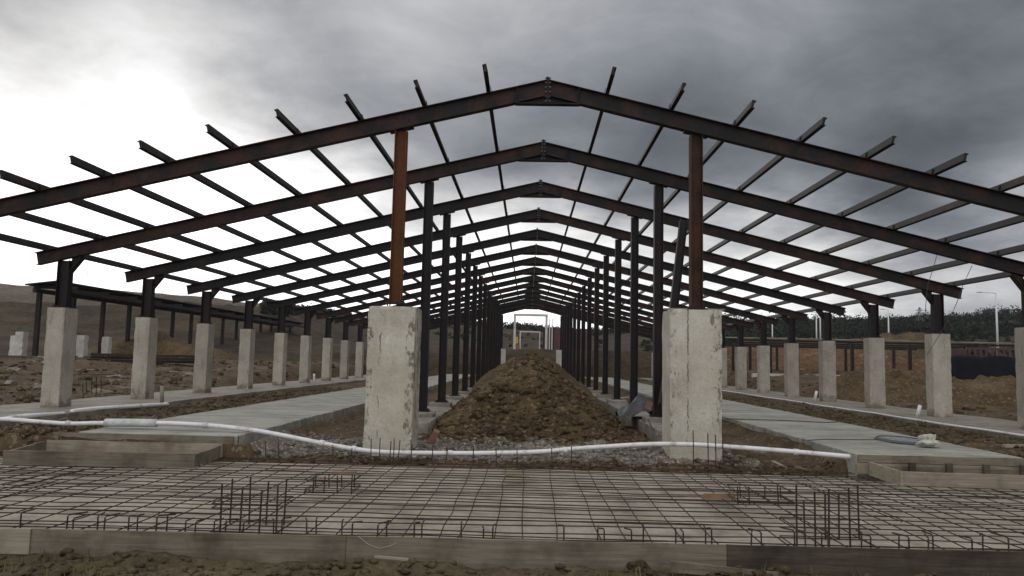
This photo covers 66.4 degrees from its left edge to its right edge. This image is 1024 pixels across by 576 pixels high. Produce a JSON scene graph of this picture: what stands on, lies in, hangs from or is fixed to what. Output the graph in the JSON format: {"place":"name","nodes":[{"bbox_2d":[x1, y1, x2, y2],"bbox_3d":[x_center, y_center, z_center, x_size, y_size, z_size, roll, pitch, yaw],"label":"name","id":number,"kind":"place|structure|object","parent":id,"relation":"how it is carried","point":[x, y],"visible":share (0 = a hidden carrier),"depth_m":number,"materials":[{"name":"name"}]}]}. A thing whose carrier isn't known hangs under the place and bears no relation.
{"place":"outdoors","nodes":[
{"label":"outdoors","id":0,"kind":"place"},
{"bbox_2d":[0,458,1023,556],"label":"floor","id":1,"kind":"structure","parent":0,"point":[552,529],"depth_m":9.10,"materials":[{"name":"concrete"}]},
{"bbox_2d":[30,528,346,563],"bbox_3d":[-2.908,2.334,7.034,2.834,0.273,0.037,1,-5,0],"label":"formwork board","id":2,"kind":"object","parent":1,"relation":"on","point":[268,548],"visible":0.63,"depth_m":7.02,"materials":[{"name":"brown wood"}]},
{"bbox_2d":[210,477,293,533],"bbox_3d":[-2.533,2.122,7.662,0.646,0.467,0.485,1,-5,1],"label":"column cage","id":3,"kind":"object","parent":1,"relation":"on","point":[250,504],"depth_m":7.49,"materials":[{"name":"metal"}]},
{"bbox_2d":[0,451,1023,550],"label":"rebar mat","id":4,"kind":"object","parent":1,"relation":"on","point":[188,528],"visible":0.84,"depth_m":9.19,"materials":[{"name":"metal"}]},
{"bbox_2d":[2,440,222,467],"bbox_3d":[-5.946,2.468,11.662,2.934,0.203,1.438,1,-5,1],"label":"formwork tray","id":5,"kind":"object","parent":4,"relation":"on","point":[115,454],"visible":1,"depth_m":11.05,"materials":[{"name":"brown wood"}]},
{"bbox_2d":[304,473,360,493],"bbox_3d":[-2.180,2.352,9.542,0.582,0.235,0.485,1,-5,1],"label":"column cage","id":6,"kind":"object","parent":4,"relation":"on","point":[328,483],"depth_m":9.35,"materials":[{"name":"metal"}]},
{"bbox_2d":[727,485,794,504],"bbox_3d":[2.986,2.462,9.428,0.678,0.218,0.485,1,-5,1],"label":"column cage","id":7,"kind":"object","parent":4,"relation":"on","point":[764,496],"depth_m":9.21,"materials":[{"name":"metal"}]},
{"bbox_2d":[869,462,1023,488],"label":"formwork tray","id":8,"kind":"object","parent":4,"relation":"on","point":[948,475],"visible":1,"depth_m":10.84,"materials":[{"name":"brown wood"}]},
{"bbox_2d":[855,463,1018,473],"bbox_3d":[6.600,2.764,11.855,2.750,0.163,0.050,1,-5,1],"label":"formwork board","id":9,"kind":"object","parent":8,"relation":"attached to","point":[861,468],"visible":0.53,"depth_m":11.86,"materials":[{"name":"brown wood"}]},
{"bbox_2d":[858,454,1023,465],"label":"formwork board","id":10,"kind":"object","parent":9,"relation":"on","point":[944,460],"visible":0.95,"depth_m":11.88,"materials":[{"name":"brown wood"}]},
{"bbox_2d":[346,536,726,573],"bbox_3d":[0.214,2.398,7.006,3.400,0.275,0.039,1,-5,0],"label":"formwork board","id":11,"kind":"object","parent":1,"relation":"on","point":[474,553],"visible":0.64,"depth_m":6.99,"materials":[{"name":"brown wood"}]},
{"bbox_2d":[779,485,881,547],"bbox_3d":[3.051,2.173,7.545,0.798,0.585,0.485,1,-5,1],"label":"column cage","id":12,"kind":"object","parent":1,"relation":"on","point":[849,518],"depth_m":7.35,"materials":[{"name":"metal"}]},
{"bbox_2d":[726,544,1023,575],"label":"formwork board","id":13,"kind":"object","parent":1,"relation":"on","point":[836,561],"visible":0.98,"depth_m":6.98,"materials":[{"name":"brown wood"}]},
{"bbox_2d":[0,283,1023,575],"bbox_3d":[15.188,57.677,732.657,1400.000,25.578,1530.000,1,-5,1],"label":"ground","id":14,"kind":"structure","parent":0,"point":[16,307],"depth_m":28.54,"materials":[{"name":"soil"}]},
{"bbox_2d":[0,528,31,554],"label":"formwork board","id":15,"kind":"object","parent":14,"relation":"on","point":[15,540],"visible":1,"depth_m":7.02,"materials":[{"name":"brown wood"}]},
{"bbox_2d":[14,332,28,355],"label":"concrete pier","id":16,"kind":"structure","parent":14,"relation":"on","point":[21,344],"depth_m":55.34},
{"bbox_2d":[75,335,88,356],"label":"concrete pier","id":17,"kind":"structure","parent":14,"relation":"on","point":[82,345],"depth_m":58.25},
{"bbox_2d":[54,432,233,444],"bbox_3d":[-5.949,2.507,12.619,2.920,0.293,0.043,1,-5,1],"label":"formwork board","id":18,"kind":"object","parent":14,"relation":"on","point":[182,438],"visible":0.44,"depth_m":12.61,"materials":[{"name":"brown wood"}]},
{"bbox_2d":[90,353,213,363],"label":"steel stack","id":19,"kind":"object","parent":14,"relation":"on","point":[189,359],"visible":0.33,"depth_m":43.66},
{"bbox_2d":[88,331,238,358],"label":"soil mound","id":20,"kind":"object","parent":14,"relation":"on","point":[167,344],"visible":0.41,"depth_m":64.14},
{"bbox_2d":[25,280,303,355],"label":"steel canopy","id":21,"kind":"object","parent":14,"relation":"on","point":[103,296],"visible":0.56,"depth_m":63.91,"materials":[{"name":"metal"}]},
{"bbox_2d":[0,375,365,425],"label":"footing strip","id":22,"kind":"object","parent":14,"relation":"on","point":[174,398],"visible":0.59,"depth_m":21.26,"materials":[{"name":"concrete"}]},
{"bbox_2d":[40,307,77,407],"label":"concrete pier","id":23,"kind":"structure","parent":22,"relation":"on","point":[59,358],"depth_m":17.71,"materials":[{"name":"concrete"}]},
{"bbox_2d":[69,403,169,411],"bbox_3d":[-8.982,2.773,18.154,0.164,0.142,3.533,0,-5,9],"label":"branch pipe","id":24,"kind":"object","parent":22,"relation":"on","point":[132,406],"visible":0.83,"depth_m":18.18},
{"bbox_2d":[130,317,158,398],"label":"concrete pier","id":25,"kind":"structure","parent":22,"relation":"on","point":[144,358],"depth_m":21.68,"materials":[{"name":"concrete"}]},
{"bbox_2d":[192,324,214,392],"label":"concrete pier","id":26,"kind":"structure","parent":22,"relation":"on","point":[203,362],"depth_m":25.66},
{"bbox_2d":[237,329,254,388],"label":"concrete pier","id":27,"kind":"structure","parent":22,"relation":"on","point":[246,359],"depth_m":29.58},
{"bbox_2d":[272,333,287,385],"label":"concrete pier","id":28,"kind":"structure","parent":22,"relation":"on","point":[280,358],"depth_m":33.59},
{"bbox_2d":[299,336,311,382],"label":"concrete pier","id":29,"kind":"structure","parent":22,"relation":"on","point":[305,358],"depth_m":37.57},
{"bbox_2d":[321,338,332,380],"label":"concrete pier","id":30,"kind":"structure","parent":22,"relation":"on","point":[327,353],"depth_m":41.55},
{"bbox_2d":[339,340,349,378],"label":"concrete pier","id":31,"kind":"structure","parent":22,"relation":"on","point":[344,361],"depth_m":45.53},
{"bbox_2d":[355,342,363,377],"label":"concrete pier","id":32,"kind":"structure","parent":22,"relation":"on","point":[359,359],"depth_m":49.52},
{"bbox_2d":[78,374,475,444],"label":"concrete platform","id":33,"kind":"structure","parent":14,"relation":"on","point":[288,414],"depth_m":16.88,"materials":[{"name":"concrete"}]},
{"bbox_2d":[259,297,365,318],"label":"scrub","id":34,"kind":"object","parent":14,"relation":"on","point":[263,306],"visible":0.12,"depth_m":126.92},
{"bbox_2d":[363,306,421,456],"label":"concrete pier","id":35,"kind":"structure","parent":14,"relation":"on","point":[392,387],"depth_m":13.31,"materials":[{"name":"concrete"}]},
{"bbox_2d":[0,76,1023,309],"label":"portal frame","id":36,"kind":"object","parent":35,"relation":"on","point":[546,92],"visible":0.93,"depth_m":14.04,"materials":[{"name":"metal"}]},
{"bbox_2d":[0,417,850,458],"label":"white pipe","id":37,"kind":"object","parent":14,"relation":"on","point":[137,423],"visible":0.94,"depth_m":12.64,"materials":[{"name":"plastic"}]},
{"bbox_2d":[418,388,471,435],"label":"foundation wall","id":38,"kind":"structure","parent":14,"relation":"on","point":[427,421],"depth_m":18.77,"materials":[{"name":"concrete"}]},
{"bbox_2d":[350,283,652,377],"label":"portal frame","id":39,"kind":"object","parent":38,"relation":"on","point":[364,322],"visible":0.54,"depth_m":49.85,"materials":[{"name":"metal"}]},
{"bbox_2d":[501,349,505,363],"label":"concrete pier","id":40,"kind":"structure","parent":38,"relation":"on","point":[503,355],"depth_m":69.06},
{"bbox_2d":[430,306,652,349],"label":"portal frame","id":41,"kind":"object","parent":40,"relation":"on","point":[553,312],"visible":0.39,"depth_m":69.77,"materials":[{"name":"metal"}]},
{"bbox_2d":[363,289,652,375],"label":"portal frame","id":42,"kind":"object","parent":38,"relation":"on","point":[542,292],"visible":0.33,"depth_m":53.80,"materials":[{"name":"metal"}]},
{"bbox_2d":[34,139,1023,416],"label":"portal frame","id":43,"kind":"object","parent":38,"relation":"on","point":[426,177],"visible":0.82,"depth_m":17.99,"materials":[{"name":"metal"}]},
{"bbox_2d":[658,219,687,404],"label":"leaning beam","id":44,"kind":"structure","parent":43,"relation":"attached to","point":[678,267],"depth_m":18.68,"materials":[{"name":"metal"}]},
{"bbox_2d":[334,275,733,381],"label":"portal frame","id":45,"kind":"object","parent":38,"relation":"on","point":[526,279],"visible":0.71,"depth_m":45.87,"materials":[{"name":"metal"}]},
{"bbox_2d":[315,266,753,384],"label":"portal frame","id":46,"kind":"object","parent":38,"relation":"on","point":[333,314],"visible":0.84,"depth_m":41.88,"materials":[{"name":"metal"}]},
{"bbox_2d":[0,170,365,303],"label":"roof purlin","id":47,"kind":"object","parent":46,"relation":"on","point":[20,181],"visible":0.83,"depth_m":17.00,"materials":[{"name":"metal"}]},
{"bbox_2d":[0,233,367,323],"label":"roof purlin","id":48,"kind":"object","parent":46,"relation":"on","point":[21,241],"visible":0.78,"depth_m":20.80,"materials":[{"name":"metal"}]},
{"bbox_2d":[10,212,360,312],"bbox_3d":[-9.145,1.048,42.013,0.119,0.147,58.015,1,-5,1],"label":"roof purlin","id":49,"kind":"object","parent":46,"relation":"on","point":[54,224],"visible":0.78,"depth_m":19.52,"materials":[{"name":"metal"}]},
{"bbox_2d":[68,155,397,304],"bbox_3d":[-6.824,0.542,42.019,0.119,0.147,58.005,1,-5,1],"label":"roof purlin","id":50,"kind":"object","parent":46,"relation":"on","point":[88,167],"visible":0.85,"depth_m":17.05,"materials":[{"name":"metal"}]},
{"bbox_2d":[137,140,439,312],"bbox_3d":[-5.664,0.289,42.017,0.119,0.147,58.010,1,-5,1],"label":"roof purlin","id":51,"kind":"object","parent":46,"relation":"on","point":[159,155],"visible":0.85,"depth_m":16.98,"materials":[{"name":"metal"}]},
{"bbox_2d":[205,124,461,312],"bbox_3d":[-4.504,0.033,41.988,0.119,0.147,58.069,1,-5,1],"label":"roof purlin","id":52,"kind":"object","parent":46,"relation":"on","point":[213,132],"visible":0.72,"depth_m":16.81,"materials":[{"name":"metal"}]},
{"bbox_2d":[274,109,463,296],"bbox_3d":[-3.343,-0.221,41.984,0.119,0.147,58.078,1,-5,1],"label":"roof purlin","id":53,"kind":"object","parent":46,"relation":"on","point":[286,122],"visible":0.67,"depth_m":16.40,"materials":[{"name":"metal"}]},
{"bbox_2d":[343,94,472,279],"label":"roof purlin","id":54,"kind":"object","parent":46,"relation":"on","point":[358,115],"visible":0.62,"depth_m":16.12,"materials":[{"name":"metal"}]},
{"bbox_2d":[413,79,500,294],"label":"roof purlin","id":55,"kind":"object","parent":46,"relation":"on","point":[432,125],"visible":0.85,"depth_m":16.87,"materials":[{"name":"metal"}]},
{"bbox_2d":[482,64,518,295],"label":"roof purlin","id":56,"kind":"object","parent":46,"relation":"on","point":[486,78],"visible":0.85,"depth_m":16.80,"materials":[{"name":"metal"}]},
{"bbox_2d":[548,67,616,291],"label":"roof purlin","id":57,"kind":"object","parent":46,"relation":"on","point":[611,78],"visible":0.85,"depth_m":16.77,"materials":[{"name":"metal"}]},
{"bbox_2d":[564,82,686,295],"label":"roof purlin","id":58,"kind":"object","parent":46,"relation":"on","point":[676,99],"visible":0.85,"depth_m":16.78,"materials":[{"name":"metal"}]},
{"bbox_2d":[581,100,755,299],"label":"roof purlin","id":59,"kind":"object","parent":46,"relation":"on","point":[742,117],"visible":0.49,"depth_m":15.81,"materials":[{"name":"metal"}]},
{"bbox_2d":[602,117,826,299],"bbox_3d":[5.718,-0.042,41.788,0.119,0.147,58.071,1,-5,1],"label":"roof purlin","id":60,"kind":"object","parent":46,"relation":"on","point":[815,128],"visible":0.58,"depth_m":16.16,"materials":[{"name":"metal"}]},
{"bbox_2d":[609,136,896,312],"bbox_3d":[6.868,0.259,41.769,0.119,0.147,58.007,1,-5,1],"label":"roof purlin","id":61,"kind":"object","parent":46,"relation":"on","point":[871,153],"visible":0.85,"depth_m":16.52,"materials":[{"name":"metal"}]},
{"bbox_2d":[624,153,968,316],"bbox_3d":[8.016,0.557,41.711,0.119,0.147,58.023,1,-5,1],"label":"roof purlin","id":62,"kind":"object","parent":46,"relation":"on","point":[944,167],"visible":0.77,"depth_m":16.55,"materials":[{"name":"metal"}]},
{"bbox_2d":[640,175,1023,320],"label":"roof purlin","id":63,"kind":"object","parent":46,"relation":"on","point":[1006,186],"visible":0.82,"depth_m":17.03,"materials":[{"name":"metal"}]},
{"bbox_2d":[646,215,1023,326],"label":"roof purlin","id":64,"kind":"object","parent":46,"relation":"on","point":[1018,219],"visible":0.61,"depth_m":19.04,"materials":[{"name":"metal"}]},
{"bbox_2d":[726,272,1010,325],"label":"roof purlin","id":65,"kind":"object","parent":46,"relation":"on","point":[1001,275],"visible":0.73,"depth_m":23.75,"materials":[{"name":"metal"}]},
{"bbox_2d":[724,244,1023,316],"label":"roof purlin","id":66,"kind":"object","parent":46,"relation":"on","point":[1005,251],"visible":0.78,"depth_m":21.05,"materials":[{"name":"metal"}]},
{"bbox_2d":[266,244,807,389],"bbox_3d":[0.984,1.190,33.767,23.380,6.282,0.320,1,-5,1],"label":"portal frame","id":67,"kind":"object","parent":38,"relation":"on","point":[288,303],"visible":0.91,"depth_m":33.90,"materials":[{"name":"metal"}]},
{"bbox_2d":[232,228,845,394],"bbox_3d":[0.904,0.818,29.785,23.380,6.282,0.320,1,-5,1],"label":"portal frame","id":68,"kind":"object","parent":38,"relation":"on","point":[537,234],"visible":0.94,"depth_m":29.91,"materials":[{"name":"metal"}]},
{"bbox_2d":[186,207,894,399],"bbox_3d":[0.824,0.445,25.804,23.380,6.282,0.320,1,-5,1],"label":"portal frame","id":69,"kind":"object","parent":38,"relation":"on","point":[538,215],"visible":0.98,"depth_m":25.93,"materials":[{"name":"metal"}]},
{"bbox_2d":[430,294,652,372],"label":"portal frame","id":70,"kind":"object","parent":38,"relation":"on","point":[543,297],"visible":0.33,"depth_m":57.78,"materials":[{"name":"metal"}]},
{"bbox_2d":[430,303,652,368],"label":"portal frame","id":71,"kind":"object","parent":38,"relation":"on","point":[551,308],"visible":0.34,"depth_m":65.76,"materials":[{"name":"metal"}]},
{"bbox_2d":[0,547,937,575],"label":"soil clods","id":72,"kind":"object","parent":14,"relation":"on","point":[70,555],"visible":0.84,"depth_m":6.63,"materials":[{"name":"soil"}]},
{"bbox_2d":[261,432,755,467],"bbox_3d":[-0.086,2.868,13.894,8.163,0.334,2.540,1,-5,1],"label":"rubble","id":73,"kind":"object","parent":14,"relation":"on","point":[529,444],"visible":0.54,"depth_m":13.48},
{"bbox_2d":[0,355,1016,415],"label":"stones","id":74,"kind":"object","parent":14,"relation":"on","point":[26,398],"visible":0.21,"depth_m":33.27,"materials":[{"name":"stone"}]},
{"bbox_2d":[0,387,1023,457],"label":"soil clods","id":75,"kind":"object","parent":14,"relation":"on","point":[24,431],"visible":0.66,"depth_m":18.13,"materials":[{"name":"soil"}]},
{"bbox_2d":[513,314,547,348],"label":"concrete portal","id":76,"kind":"object","parent":14,"relation":"on","point":[546,326],"visible":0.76,"depth_m":94.83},
{"bbox_2d":[418,360,654,446],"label":"soil clods","id":77,"kind":"object","parent":14,"relation":"on","point":[478,414],"visible":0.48,"depth_m":15.68,"materials":[{"name":"soil"}]},
{"bbox_2d":[435,353,638,443],"bbox_3d":[1.033,4.948,43.968,4.800,2.110,59.500,1,-5,1],"label":"soil heap","id":78,"kind":"object","parent":14,"relation":"on","point":[526,399],"visible":0.48,"depth_m":16.60,"materials":[{"name":"soil"}]},
{"bbox_2d":[435,352,647,443],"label":"soil clods","id":79,"kind":"object","parent":78,"relation":"on","point":[536,416],"visible":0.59,"depth_m":16.42,"materials":[{"name":"soil"}]},
{"bbox_2d":[247,450,838,474],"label":"soil clods","id":80,"kind":"object","parent":14,"relation":"on","point":[791,466],"visible":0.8,"depth_m":12.54,"materials":[{"name":"soil"}]},
{"bbox_2d":[543,327,591,350],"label":"site fence","id":81,"kind":"object","parent":14,"relation":"on","point":[555,338],"visible":0.34,"depth_m":99.68,"materials":[{"name":"metal"}]},
{"bbox_2d":[585,385,661,441],"bbox_3d":[3.774,5.599,42.947,0.764,0.685,55.307,1,-5,1],"label":"rubble","id":82,"kind":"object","parent":14,"relation":"on","point":[639,422],"depth_m":19.09,"materials":[{"name":"concrete"}]},
{"bbox_2d":[293,256,777,386],"bbox_3d":[1.064,1.563,37.749,23.380,6.282,0.320,1,-5,1],"label":"portal frame","id":83,"kind":"object","parent":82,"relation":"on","point":[531,261],"visible":0.88,"depth_m":37.88,"materials":[{"name":"metal"}]},
{"bbox_2d":[430,299,652,370],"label":"portal frame","id":84,"kind":"object","parent":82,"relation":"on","point":[564,307],"visible":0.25,"depth_m":61.77,"materials":[{"name":"metal"}]},
{"bbox_2d":[124,179,963,403],"bbox_3d":[0.743,0.111,21.818,23.380,6.360,0.320,1,-5,1],"label":"portal frame","id":85,"kind":"object","parent":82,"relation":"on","point":[540,188],"visible":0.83,"depth_m":21.95,"materials":[{"name":"metal"}]},
{"bbox_2d":[614,394,651,416],"bbox_3d":[3.075,2.803,18.563,1.176,0.578,1.104,1,-5,1],"label":"tarp","id":86,"kind":"object","parent":82,"relation":"on","point":[637,405],"visible":0.62,"depth_m":18.22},
{"bbox_2d":[324,310,1014,357],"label":"scrub","id":87,"kind":"object","parent":14,"relation":"on","point":[646,345],"visible":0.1,"depth_m":202.87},
{"bbox_2d":[662,309,721,460],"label":"concrete pier","id":88,"kind":"structure","parent":14,"relation":"on","point":[691,371],"depth_m":13.21,"materials":[{"name":"concrete"}]},
{"bbox_2d":[671,560,777,575],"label":"loose plank","id":89,"kind":"object","parent":14,"relation":"on","point":[691,568],"visible":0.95,"depth_m":6.71,"materials":[{"name":"brown wood"}]},
{"bbox_2d":[433,310,1021,340],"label":"forest","id":90,"kind":"object","parent":14,"relation":"on","point":[959,326],"visible":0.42,"depth_m":245.18,"materials":[{"name":"plant"}]},
{"bbox_2d":[725,337,863,361],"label":"soil mound","id":91,"kind":"object","parent":14,"relation":"on","point":[780,351],"visible":0.1,"depth_m":71.93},
{"bbox_2d":[585,377,1023,480],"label":"concrete platform","id":92,"kind":"structure","parent":14,"relation":"on","point":[796,430],"depth_m":15.45,"materials":[{"name":"concrete"}]},
{"bbox_2d":[874,435,917,444],"bbox_3d":[7.088,2.755,14.190,0.835,0.052,1.412,1,-5,1],"label":"hose coil","id":93,"kind":"object","parent":92,"relation":"on","point":[900,439],"visible":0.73,"depth_m":14.27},
{"bbox_2d":[915,434,940,446],"bbox_3d":[7.000,2.558,13.215,0.394,0.201,0.372,2,-5,-9],"label":"sack","id":94,"kind":"object","parent":92,"relation":"on","point":[926,440],"visible":1,"depth_m":13.15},
{"bbox_2d":[727,350,925,372],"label":"soil mound","id":95,"kind":"object","parent":14,"relation":"on","point":[809,361],"visible":0.22,"depth_m":67.27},
{"bbox_2d":[638,378,1023,437],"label":"footing strip","id":96,"kind":"object","parent":14,"relation":"on","point":[988,423],"visible":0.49,"depth_m":22.24,"materials":[{"name":"concrete"}]},
{"bbox_2d":[721,348,726,387],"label":"concrete pier","id":97,"kind":"structure","parent":96,"relation":"on","point":[724,367],"depth_m":45.04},
{"bbox_2d":[735,347,746,389],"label":"concrete pier","id":98,"kind":"structure","parent":96,"relation":"on","point":[740,368],"depth_m":41.09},
{"bbox_2d":[757,346,769,392],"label":"concrete pier","id":99,"kind":"structure","parent":96,"relation":"on","point":[763,369],"depth_m":37.12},
{"bbox_2d":[784,343,798,396],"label":"concrete pier","id":100,"kind":"structure","parent":96,"relation":"on","point":[791,367],"depth_m":33.12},
{"bbox_2d":[818,341,836,401],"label":"concrete pier","id":101,"kind":"structure","parent":96,"relation":"on","point":[827,369],"depth_m":29.16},
{"bbox_2d":[722,390,1023,436],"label":"board","id":102,"kind":"object","parent":96,"relation":"on","point":[975,428],"visible":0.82,"depth_m":20.22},
{"bbox_2d":[863,338,885,408],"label":"concrete pier","id":103,"kind":"structure","parent":96,"relation":"on","point":[874,372],"depth_m":25.17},
{"bbox_2d":[925,334,952,416],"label":"concrete pier","id":104,"kind":"structure","parent":96,"relation":"on","point":[938,380],"depth_m":21.24,"materials":[{"name":"concrete"}]},
{"bbox_2d":[1014,327,1023,428],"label":"concrete pier","id":105,"kind":"structure","parent":96,"relation":"on","point":[1019,346],"depth_m":17.47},
{"bbox_2d":[799,368,925,401],"bbox_3d":[16.136,4.370,33.422,8.800,2.120,6.400,1,-5,1],"label":"soil mound","id":106,"kind":"object","parent":14,"relation":"on","point":[849,385],"visible":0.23,"depth_m":32.32,"materials":[{"name":"soil"}]},
{"bbox_2d":[725,337,1014,376],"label":"shed frame","id":107,"kind":"object","parent":14,"relation":"on","point":[732,342],"visible":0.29,"depth_m":54.18,"materials":[{"name":"metal"}]},
{"bbox_2d":[722,304,1021,325],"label":"forest","id":108,"kind":"object","parent":14,"relation":"on","point":[1002,310],"visible":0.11,"depth_m":313.38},
{"bbox_2d":[855,331,951,359],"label":"soil mound","id":109,"kind":"object","parent":14,"relation":"on","point":[917,353],"visible":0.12,"depth_m":75.12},
{"bbox_2d":[885,375,1016,407],"bbox_3d":[18.281,4.226,30.379,9.200,1.750,6.400,1,-5,1],"label":"soil mound","id":110,"kind":"object","parent":14,"relation":"on","point":[989,391],"visible":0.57,"depth_m":29.00,"materials":[{"name":"soil"}]},
{"bbox_2d":[951,347,1014,356],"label":"site container","id":111,"kind":"object","parent":14,"relation":"on","point":[958,351],"visible":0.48,"depth_m":43.35,"materials":[{"name":"metal"}]},
{"bbox_2d":[951,355,1015,379],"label":"black sheet","id":112,"kind":"object","parent":14,"relation":"on","point":[965,367],"visible":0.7,"depth_m":40.02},
{"bbox_2d":[0,0,1023,328],"label":"sky","id":113,"kind":"structure","parent":0,"point":[86,80],"materials":[{"name":"grey"}]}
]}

